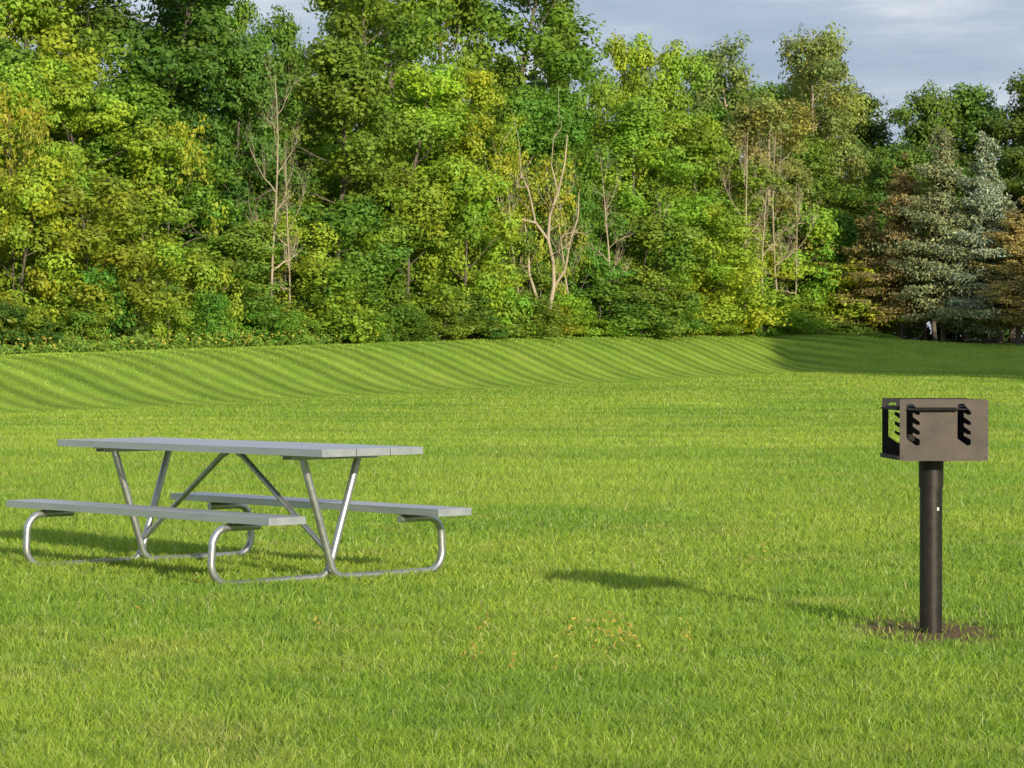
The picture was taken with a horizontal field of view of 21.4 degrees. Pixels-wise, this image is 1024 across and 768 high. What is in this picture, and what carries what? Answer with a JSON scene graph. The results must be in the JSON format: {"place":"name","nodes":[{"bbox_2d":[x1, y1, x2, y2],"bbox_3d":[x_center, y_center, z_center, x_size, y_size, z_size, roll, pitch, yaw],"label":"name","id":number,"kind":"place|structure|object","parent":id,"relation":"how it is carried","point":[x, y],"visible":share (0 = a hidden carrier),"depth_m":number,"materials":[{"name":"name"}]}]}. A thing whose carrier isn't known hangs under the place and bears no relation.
{"place":"outdoors","nodes":[
{"label":"outdoors","id":0,"kind":"place"},
{"bbox_2d":[0,331,1023,767],"bbox_3d":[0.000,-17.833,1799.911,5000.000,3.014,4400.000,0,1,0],"label":"ground","id":1,"kind":"structure","parent":0,"point":[788,345],"depth_m":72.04,"materials":[{"name":"green plant"}]},
{"bbox_2d":[0,298,42,347],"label":"shrub","id":2,"kind":"object","parent":1,"relation":"on","point":[7,310],"visible":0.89,"depth_m":69.13,"materials":[{"name":"green plant"}]},
{"bbox_2d":[0,227,43,344],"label":"young tree","id":3,"kind":"object","parent":1,"relation":"on","point":[10,298],"visible":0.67,"depth_m":69.84,"materials":[{"name":"green plant"}]},
{"bbox_2d":[0,0,51,281],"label":"maple tree","id":4,"kind":"object","parent":1,"relation":"on","point":[7,55],"visible":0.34,"depth_m":78.53,"materials":[{"name":"green plant"}]},
{"bbox_2d":[0,81,60,296],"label":"maple tree","id":5,"kind":"object","parent":1,"relation":"on","point":[4,280],"visible":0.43,"depth_m":74.16,"materials":[{"name":"green plant"}]},
{"bbox_2d":[0,77,63,292],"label":"young tree","id":6,"kind":"object","parent":1,"relation":"on","point":[32,118],"visible":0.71,"depth_m":74.36,"materials":[{"name":"green plant"}]},
{"bbox_2d":[0,155,87,343],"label":"young tree","id":7,"kind":"object","parent":1,"relation":"on","point":[34,189],"visible":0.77,"depth_m":72.55,"materials":[{"name":"green plant"}]},
{"bbox_2d":[0,61,92,292],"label":"maple tree","id":8,"kind":"object","parent":1,"relation":"on","point":[68,151],"visible":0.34,"depth_m":76.58,"materials":[{"name":"green plant"}]},
{"bbox_2d":[26,289,88,341],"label":"shrub","id":9,"kind":"object","parent":1,"relation":"on","point":[61,301],"visible":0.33,"depth_m":73.19,"materials":[{"name":"green plant"}]},
{"bbox_2d":[0,0,146,271],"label":"maple tree","id":10,"kind":"object","parent":1,"relation":"on","point":[42,22],"visible":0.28,"depth_m":82.89,"materials":[{"name":"green plant"}]},
{"bbox_2d":[54,307,114,351],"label":"shrub","id":11,"kind":"object","parent":1,"relation":"on","point":[81,318],"visible":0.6,"depth_m":71.77,"materials":[{"name":"green plant"}]},
{"bbox_2d":[0,52,186,293],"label":"maple tree","id":12,"kind":"object","parent":1,"relation":"on","point":[68,90],"visible":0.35,"depth_m":79.96,"materials":[{"name":"green plant"}]},
{"bbox_2d":[50,260,137,340],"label":"shrub","id":13,"kind":"object","parent":1,"relation":"on","point":[91,276],"visible":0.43,"depth_m":73.77,"materials":[{"name":"green plant"}]},
{"bbox_2d":[13,166,187,339],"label":"young tree","id":14,"kind":"object","parent":1,"relation":"on","point":[76,209],"visible":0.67,"depth_m":73.57,"materials":[{"name":"green plant"}]},
{"bbox_2d":[3,0,202,279],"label":"cottonwood tree","id":15,"kind":"object","parent":1,"relation":"on","point":[106,15],"visible":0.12,"depth_m":87.16,"materials":[{"name":"green plant"}]},
{"bbox_2d":[103,312,161,348],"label":"shrub","id":16,"kind":"object","parent":1,"relation":"on","point":[142,324],"visible":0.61,"depth_m":73.78,"materials":[{"name":"green plant"}]},
{"bbox_2d":[82,187,218,343],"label":"young tree","id":17,"kind":"object","parent":1,"relation":"on","point":[160,207],"visible":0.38,"depth_m":77.21,"materials":[{"name":"green plant"}]},
{"bbox_2d":[59,72,262,301],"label":"maple tree","id":18,"kind":"object","parent":1,"relation":"on","point":[144,94],"visible":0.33,"depth_m":81.97,"materials":[{"name":"green plant"}]},
{"bbox_2d":[142,291,195,347],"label":"shrub","id":19,"kind":"object","parent":1,"relation":"on","point":[181,320],"visible":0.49,"depth_m":74.97,"materials":[{"name":"green plant"}]},
{"bbox_2d":[53,0,289,295],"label":"cottonwood tree","id":20,"kind":"object","parent":1,"relation":"on","point":[185,20],"visible":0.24,"depth_m":86.53,"materials":[{"name":"green plant"}]},
{"bbox_2d":[112,111,230,292],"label":"young tree","id":21,"kind":"object","parent":1,"relation":"on","point":[173,129],"visible":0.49,"depth_m":80.54,"materials":[{"name":"green plant"}]},
{"bbox_2d":[94,0,267,278],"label":"maple tree","id":22,"kind":"object","parent":1,"relation":"on","point":[170,4],"visible":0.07,"depth_m":89.93,"materials":[{"name":"green plant"}]},
{"bbox_2d":[176,286,244,347],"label":"shrub","id":23,"kind":"object","parent":1,"relation":"on","point":[219,301],"visible":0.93,"depth_m":76.50,"materials":[{"name":"green plant"}]},
{"bbox_2d":[170,250,251,346],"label":"shrub","id":24,"kind":"object","parent":1,"relation":"on","point":[223,276],"visible":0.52,"depth_m":77.43,"materials":[{"name":"green plant"}]},
{"bbox_2d":[137,221,291,341],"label":"young tree","id":25,"kind":"object","parent":1,"relation":"on","point":[250,241],"visible":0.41,"depth_m":80.21,"materials":[{"name":"green plant"}]},
{"bbox_2d":[146,25,324,303],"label":"maple tree","id":26,"kind":"object","parent":1,"relation":"on","point":[241,89],"visible":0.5,"depth_m":85.67,"materials":[{"name":"green plant"}]},
{"bbox_2d":[177,0,295,272],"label":"maple tree","id":27,"kind":"object","parent":1,"relation":"on","point":[238,17],"visible":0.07,"depth_m":93.83,"materials":[{"name":"green plant"}]},
{"bbox_2d":[6,437,471,586],"bbox_3d":[-1.637,0.725,15.888,1.676,0.758,2.545,-1,1,-43],"label":"picnic table","id":28,"kind":"object","parent":1,"relation":"on","point":[248,520],"visible":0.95,"depth_m":15.61,"materials":[{"name":"metal"}]},
{"bbox_2d":[216,292,297,345],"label":"shrub","id":29,"kind":"object","parent":1,"relation":"on","point":[258,304],"visible":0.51,"depth_m":78.67,"materials":[{"name":"green plant"}]},
{"bbox_2d":[236,304,298,345],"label":"shrub","id":30,"kind":"object","parent":1,"relation":"on","point":[276,311],"visible":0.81,"depth_m":78.34,"materials":[{"name":"green plant"}]},
{"bbox_2d":[243,50,305,306],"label":"bare tree","id":31,"kind":"object","parent":1,"relation":"on","point":[275,225],"visible":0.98,"depth_m":81.85,"materials":[{"name":"brown plant"}]},
{"bbox_2d":[241,4,334,291],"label":"maple tree","id":32,"kind":"object","parent":1,"relation":"on","point":[283,35],"visible":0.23,"depth_m":96.86,"materials":[{"name":"green plant"}]},
{"bbox_2d":[273,309,323,344],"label":"shrub","id":33,"kind":"object","parent":1,"relation":"on","point":[293,316],"visible":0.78,"depth_m":80.19,"materials":[{"name":"green plant"}]},
{"bbox_2d":[234,205,363,318],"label":"young tree","id":34,"kind":"object","parent":1,"relation":"on","point":[282,270],"visible":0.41,"depth_m":83.85,"materials":[{"name":"green plant"}]},
{"bbox_2d":[248,192,418,339],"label":"young tree","id":35,"kind":"object","parent":1,"relation":"on","point":[348,212],"visible":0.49,"depth_m":85.19,"materials":[{"name":"green plant"}]},
{"bbox_2d":[278,258,388,342],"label":"shrub","id":36,"kind":"object","parent":1,"relation":"on","point":[338,280],"visible":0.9,"depth_m":82.01,"materials":[{"name":"green plant"}]},
{"bbox_2d":[231,33,440,335],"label":"maple tree","id":37,"kind":"object","parent":1,"relation":"on","point":[346,80],"visible":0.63,"depth_m":89.48,"materials":[{"name":"green plant"}]},
{"bbox_2d":[312,307,375,343],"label":"shrub","id":38,"kind":"object","parent":1,"relation":"on","point":[328,332],"visible":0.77,"depth_m":81.82,"materials":[{"name":"green plant"}]},
{"bbox_2d":[297,0,452,291],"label":"cottonwood tree","id":39,"kind":"object","parent":1,"relation":"on","point":[339,24],"visible":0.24,"depth_m":96.51,"materials":[{"name":"green plant"}]},
{"bbox_2d":[335,278,431,338],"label":"shrub","id":40,"kind":"object","parent":1,"relation":"on","point":[395,293],"visible":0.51,"depth_m":86.27,"materials":[{"name":"green plant"}]},
{"bbox_2d":[303,0,493,282],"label":"cottonwood tree","id":41,"kind":"object","parent":1,"relation":"on","point":[383,40],"visible":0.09,"depth_m":100.31,"materials":[{"name":"green plant"}]},
{"bbox_2d":[326,171,474,339],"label":"young tree","id":42,"kind":"object","parent":1,"relation":"on","point":[413,193],"visible":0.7,"depth_m":89.30,"materials":[{"name":"green plant"}]},
{"bbox_2d":[302,58,526,313],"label":"maple tree","id":43,"kind":"object","parent":1,"relation":"on","point":[423,85],"visible":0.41,"depth_m":93.91,"materials":[{"name":"green plant"}]},
{"bbox_2d":[390,308,439,341],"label":"shrub","id":44,"kind":"object","parent":1,"relation":"on","point":[416,328],"visible":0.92,"depth_m":85.40,"materials":[{"name":"green plant"}]},
{"bbox_2d":[348,0,532,260],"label":"maple tree","id":45,"kind":"object","parent":1,"relation":"on","point":[467,14],"visible":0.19,"depth_m":103.28,"materials":[{"name":"green plant"}]},
{"bbox_2d":[419,300,474,340],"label":"shrub","id":46,"kind":"object","parent":1,"relation":"on","point":[455,331],"visible":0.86,"depth_m":87.38,"materials":[{"name":"green plant"}]},
{"bbox_2d":[0,324,899,354],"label":"tall weeds","id":47,"kind":"object","parent":1,"relation":"on","point":[116,344],"visible":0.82,"depth_m":74.04,"materials":[{"name":"green plant"}]},
{"bbox_2d":[391,147,531,338],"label":"young tree","id":48,"kind":"object","parent":1,"relation":"on","point":[473,186],"visible":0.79,"depth_m":90.79,"materials":[{"name":"green plant"}]},
{"bbox_2d":[425,290,524,338],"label":"shrub","id":49,"kind":"object","parent":1,"relation":"on","point":[477,322],"visible":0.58,"depth_m":88.89,"materials":[{"name":"green plant"}]},
{"bbox_2d":[427,57,531,337],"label":"cottonwood tree","id":50,"kind":"object","parent":1,"relation":"on","point":[474,143],"visible":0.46,"depth_m":95.88,"materials":[{"name":"green plant"}]},
{"bbox_2d":[469,261,539,337],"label":"shrub","id":51,"kind":"object","parent":1,"relation":"on","point":[510,294],"visible":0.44,"depth_m":91.74,"materials":[{"name":"green plant"}]},
{"bbox_2d":[5,37,1023,340],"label":"woodland mass","id":52,"kind":"object","parent":1,"relation":"on","point":[929,337],"depth_m":120.06,"materials":[{"name":"green plant"}]},
{"bbox_2d":[419,0,615,290],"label":"cottonwood tree","id":53,"kind":"object","parent":1,"relation":"on","point":[564,62],"visible":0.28,"depth_m":105.06,"materials":[{"name":"green plant"}]},
{"bbox_2d":[442,84,598,298],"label":"maple tree","id":54,"kind":"object","parent":1,"relation":"on","point":[516,104],"visible":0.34,"depth_m":100.26,"materials":[{"name":"green plant"}]},
{"bbox_2d":[136,541,906,668],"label":"lawn weeds","id":55,"kind":"object","parent":1,"relation":"on","point":[513,653],"visible":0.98,"depth_m":11.73,"materials":[{"name":"green plant"}]},
{"bbox_2d":[488,223,557,319],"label":"young tree","id":56,"kind":"object","parent":1,"relation":"on","point":[543,279],"visible":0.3,"depth_m":95.80,"materials":[{"name":"green plant"}]},
{"bbox_2d":[485,85,578,323],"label":"dead tree","id":57,"kind":"object","parent":1,"relation":"on","point":[555,282],"visible":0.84,"depth_m":95.53,"materials":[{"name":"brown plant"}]},
{"bbox_2d":[497,291,575,337],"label":"shrub","id":58,"kind":"object","parent":1,"relation":"on","point":[539,304],"visible":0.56,"depth_m":92.47,"materials":[{"name":"green plant"}]},
{"bbox_2d":[496,142,581,292],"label":"young tree","id":59,"kind":"object","parent":1,"relation":"on","point":[533,185],"visible":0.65,"depth_m":96.73,"materials":[{"name":"green plant"}]},
{"bbox_2d":[517,184,594,297],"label":"young tree","id":60,"kind":"object","parent":1,"relation":"on","point":[571,197],"visible":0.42,"depth_m":99.58,"materials":[{"name":"green plant"}]},
{"bbox_2d":[511,0,625,265],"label":"maple tree","id":61,"kind":"object","parent":1,"relation":"on","point":[593,95],"visible":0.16,"depth_m":109.78,"materials":[{"name":"green plant"}]},
{"bbox_2d":[539,289,602,336],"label":"shrub","id":62,"kind":"object","parent":1,"relation":"on","point":[566,300],"visible":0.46,"depth_m":96.73,"materials":[{"name":"green plant"}]},
{"bbox_2d":[544,173,611,336],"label":"young tree","id":63,"kind":"object","parent":1,"relation":"on","point":[586,201],"visible":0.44,"depth_m":100.09,"materials":[{"name":"green plant"}]},
{"bbox_2d":[522,81,640,298],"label":"maple tree","id":64,"kind":"object","parent":1,"relation":"on","point":[576,136],"visible":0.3,"depth_m":103.84,"materials":[{"name":"green plant"}]},
{"bbox_2d":[539,235,642,335],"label":"young tree","id":65,"kind":"object","parent":1,"relation":"on","point":[607,272],"visible":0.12,"depth_m":101.20,"materials":[{"name":"green plant"}]},
{"bbox_2d":[556,281,650,335],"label":"shrub","id":66,"kind":"object","parent":1,"relation":"on","point":[601,294],"visible":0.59,"depth_m":99.28,"materials":[{"name":"green plant"}]},
{"bbox_2d":[587,149,635,335],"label":"bare tree","id":67,"kind":"object","parent":1,"relation":"on","point":[606,229],"visible":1,"depth_m":100.76,"materials":[{"name":"brown plant"}]},
{"bbox_2d":[580,29,676,258],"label":"maple tree","id":68,"kind":"object","parent":1,"relation":"on","point":[636,59],"visible":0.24,"depth_m":114.71,"materials":[{"name":"green plant"}]},
{"bbox_2d":[594,284,689,336],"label":"shrub","id":69,"kind":"object","parent":1,"relation":"on","point":[636,296],"visible":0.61,"depth_m":100.91,"materials":[{"name":"green plant"}]},
{"bbox_2d":[573,96,724,291],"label":"maple tree","id":70,"kind":"object","parent":1,"relation":"on","point":[634,142],"visible":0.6,"depth_m":106.61,"materials":[{"name":"green plant"}]},
{"bbox_2d":[588,209,710,335],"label":"young tree","id":71,"kind":"object","parent":1,"relation":"on","point":[652,231],"visible":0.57,"depth_m":103.42,"materials":[{"name":"green plant"}]},
{"bbox_2d":[621,38,736,266],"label":"maple tree","id":72,"kind":"object","parent":1,"relation":"on","point":[670,84],"visible":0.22,"depth_m":115.78,"materials":[{"name":"green plant"}]},
{"bbox_2d":[621,107,788,333],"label":"maple tree","id":73,"kind":"object","parent":1,"relation":"on","point":[689,130],"visible":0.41,"depth_m":113.50,"materials":[{"name":"green plant"}]},
{"bbox_2d":[694,306,747,335],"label":"shrub","id":74,"kind":"object","parent":1,"relation":"on","point":[730,329],"visible":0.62,"depth_m":107.52,"materials":[{"name":"green plant"}]},
{"bbox_2d":[666,200,779,334],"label":"young tree","id":75,"kind":"object","parent":1,"relation":"on","point":[717,222],"visible":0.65,"depth_m":108.48,"materials":[{"name":"green plant"}]},
{"bbox_2d":[677,70,768,290],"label":"maple tree","id":76,"kind":"object","parent":1,"relation":"on","point":[720,111],"visible":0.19,"depth_m":122.31,"materials":[{"name":"green plant"}]},
{"bbox_2d":[679,259,792,334],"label":"shrub","id":77,"kind":"object","parent":1,"relation":"on","point":[717,297],"visible":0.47,"depth_m":108.91,"materials":[{"name":"green plant"}]},
{"bbox_2d":[687,30,790,326],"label":"poplar tree","id":78,"kind":"object","parent":1,"relation":"on","point":[737,77],"visible":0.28,"depth_m":121.85,"materials":[{"name":"green plant"}]},
{"bbox_2d":[704,230,822,333],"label":"young tree","id":79,"kind":"object","parent":1,"relation":"on","point":[769,263],"visible":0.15,"depth_m":115.21,"materials":[{"name":"green plant"}]},
{"bbox_2d":[708,81,826,328],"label":"maple tree","id":80,"kind":"object","parent":1,"relation":"on","point":[766,89],"visible":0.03,"depth_m":127.93,"materials":[{"name":"green plant"}]},
{"bbox_2d":[711,91,839,294],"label":"poplar tree","id":81,"kind":"object","parent":1,"relation":"on","point":[750,126],"visible":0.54,"depth_m":119.25,"materials":[{"name":"green plant"}]},
{"bbox_2d":[726,288,829,333],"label":"shrub","id":82,"kind":"object","parent":1,"relation":"on","point":[784,299],"visible":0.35,"depth_m":112.73,"materials":[{"name":"green plant"}]},
{"bbox_2d":[752,130,819,331],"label":"bare tree","id":83,"kind":"object","parent":1,"relation":"on","point":[772,212],"visible":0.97,"depth_m":114.92,"materials":[{"name":"brown plant"}]},
{"bbox_2d":[749,195,849,315],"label":"young tree","id":84,"kind":"object","parent":1,"relation":"on","point":[822,227],"visible":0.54,"depth_m":118.39,"materials":[{"name":"green plant"}]},
{"bbox_2d":[763,295,848,333],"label":"shrub","id":85,"kind":"object","parent":1,"relation":"on","point":[806,305],"visible":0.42,"depth_m":115.99,"materials":[{"name":"green plant"}]},
{"bbox_2d":[748,21,874,292],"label":"poplar tree","id":86,"kind":"object","parent":1,"relation":"on","point":[821,60],"visible":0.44,"depth_m":127.23,"materials":[{"name":"green plant"}]},
{"bbox_2d":[763,130,876,296],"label":"maple tree","id":87,"kind":"object","parent":1,"relation":"on","point":[839,193],"visible":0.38,"depth_m":124.20,"materials":[{"name":"green plant"}]},
{"bbox_2d":[780,55,873,280],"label":"poplar tree","id":88,"kind":"object","parent":1,"relation":"on","point":[841,145],"visible":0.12,"depth_m":130.04,"materials":[{"name":"green plant"}]},
{"bbox_2d":[805,211,889,335],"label":"young tree","id":89,"kind":"object","parent":1,"relation":"on","point":[844,221],"visible":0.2,"depth_m":120.87,"materials":[{"name":"green plant"}]},
{"bbox_2d":[801,258,918,335],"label":"shrub","id":90,"kind":"object","parent":1,"relation":"on","point":[849,283],"visible":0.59,"depth_m":117.06,"materials":[{"name":"green plant"}]},
{"bbox_2d":[814,85,906,257],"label":"maple tree","id":91,"kind":"object","parent":1,"relation":"on","point":[872,133],"visible":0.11,"depth_m":134.79,"materials":[{"name":"green plant"}]},
{"bbox_2d":[811,201,924,334],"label":"spruce tree","id":92,"kind":"object","parent":1,"relation":"on","point":[867,228],"visible":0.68,"depth_m":117.64,"materials":[{"name":"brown plant"}]},
{"bbox_2d":[830,135,931,332],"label":"maple tree","id":93,"kind":"object","parent":1,"relation":"on","point":[886,162],"visible":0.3,"depth_m":124.04,"materials":[{"name":"green plant"}]},
{"bbox_2d":[841,152,952,338],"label":"spruce tree","id":94,"kind":"object","parent":1,"relation":"on","point":[902,191],"visible":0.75,"depth_m":116.44,"materials":[{"name":"brown plant"}]},
{"bbox_2d":[867,76,970,340],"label":"maple tree","id":95,"kind":"object","parent":1,"relation":"on","point":[928,106],"visible":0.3,"depth_m":131.84,"materials":[{"name":"green plant"}]},
{"bbox_2d":[880,398,987,632],"bbox_3d":[1.914,0.623,12.321,0.413,1.113,0.437,0,1,-4],"label":"park grill","id":96,"kind":"object","parent":1,"relation":"on","point":[934,434],"visible":0.99,"depth_m":12.28,"materials":[{"name":"paint"}]},
{"bbox_2d":[875,144,993,340],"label":"maple tree","id":97,"kind":"object","parent":1,"relation":"on","point":[934,331],"visible":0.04,"depth_m":125.92,"materials":[{"name":"green plant"}]},
{"bbox_2d":[868,125,1001,341],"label":"spruce tree","id":98,"kind":"object","parent":1,"relation":"on","point":[933,218],"visible":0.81,"depth_m":114.77,"materials":[{"name":"green plant"}]},
{"bbox_2d":[917,78,1023,340],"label":"maple tree","id":99,"kind":"object","parent":1,"relation":"on","point":[971,102],"visible":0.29,"depth_m":132.13,"materials":[{"name":"green plant"}]},
{"bbox_2d":[920,130,1023,343],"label":"spruce tree","id":100,"kind":"object","parent":1,"relation":"on","point":[989,199],"visible":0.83,"depth_m":114.26,"materials":[{"name":"green plant"}]},
{"bbox_2d":[923,142,1023,342],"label":"maple tree","id":101,"kind":"object","parent":1,"relation":"on","point":[1012,163],"visible":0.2,"depth_m":124.79,"materials":[{"name":"green plant"}]},
{"bbox_2d":[945,196,1023,344],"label":"spruce tree","id":102,"kind":"object","parent":1,"relation":"on","point":[1015,239],"visible":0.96,"depth_m":112.94,"materials":[{"name":"brown plant"}]},
{"bbox_2d":[951,68,1023,341],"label":"maple tree","id":103,"kind":"object","parent":1,"relation":"on","point":[1009,130],"visible":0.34,"depth_m":130.87,"materials":[{"name":"green plant"}]},
{"bbox_2d":[5,0,1023,336],"label":"sky","id":104,"kind":"structure","parent":0,"point":[896,45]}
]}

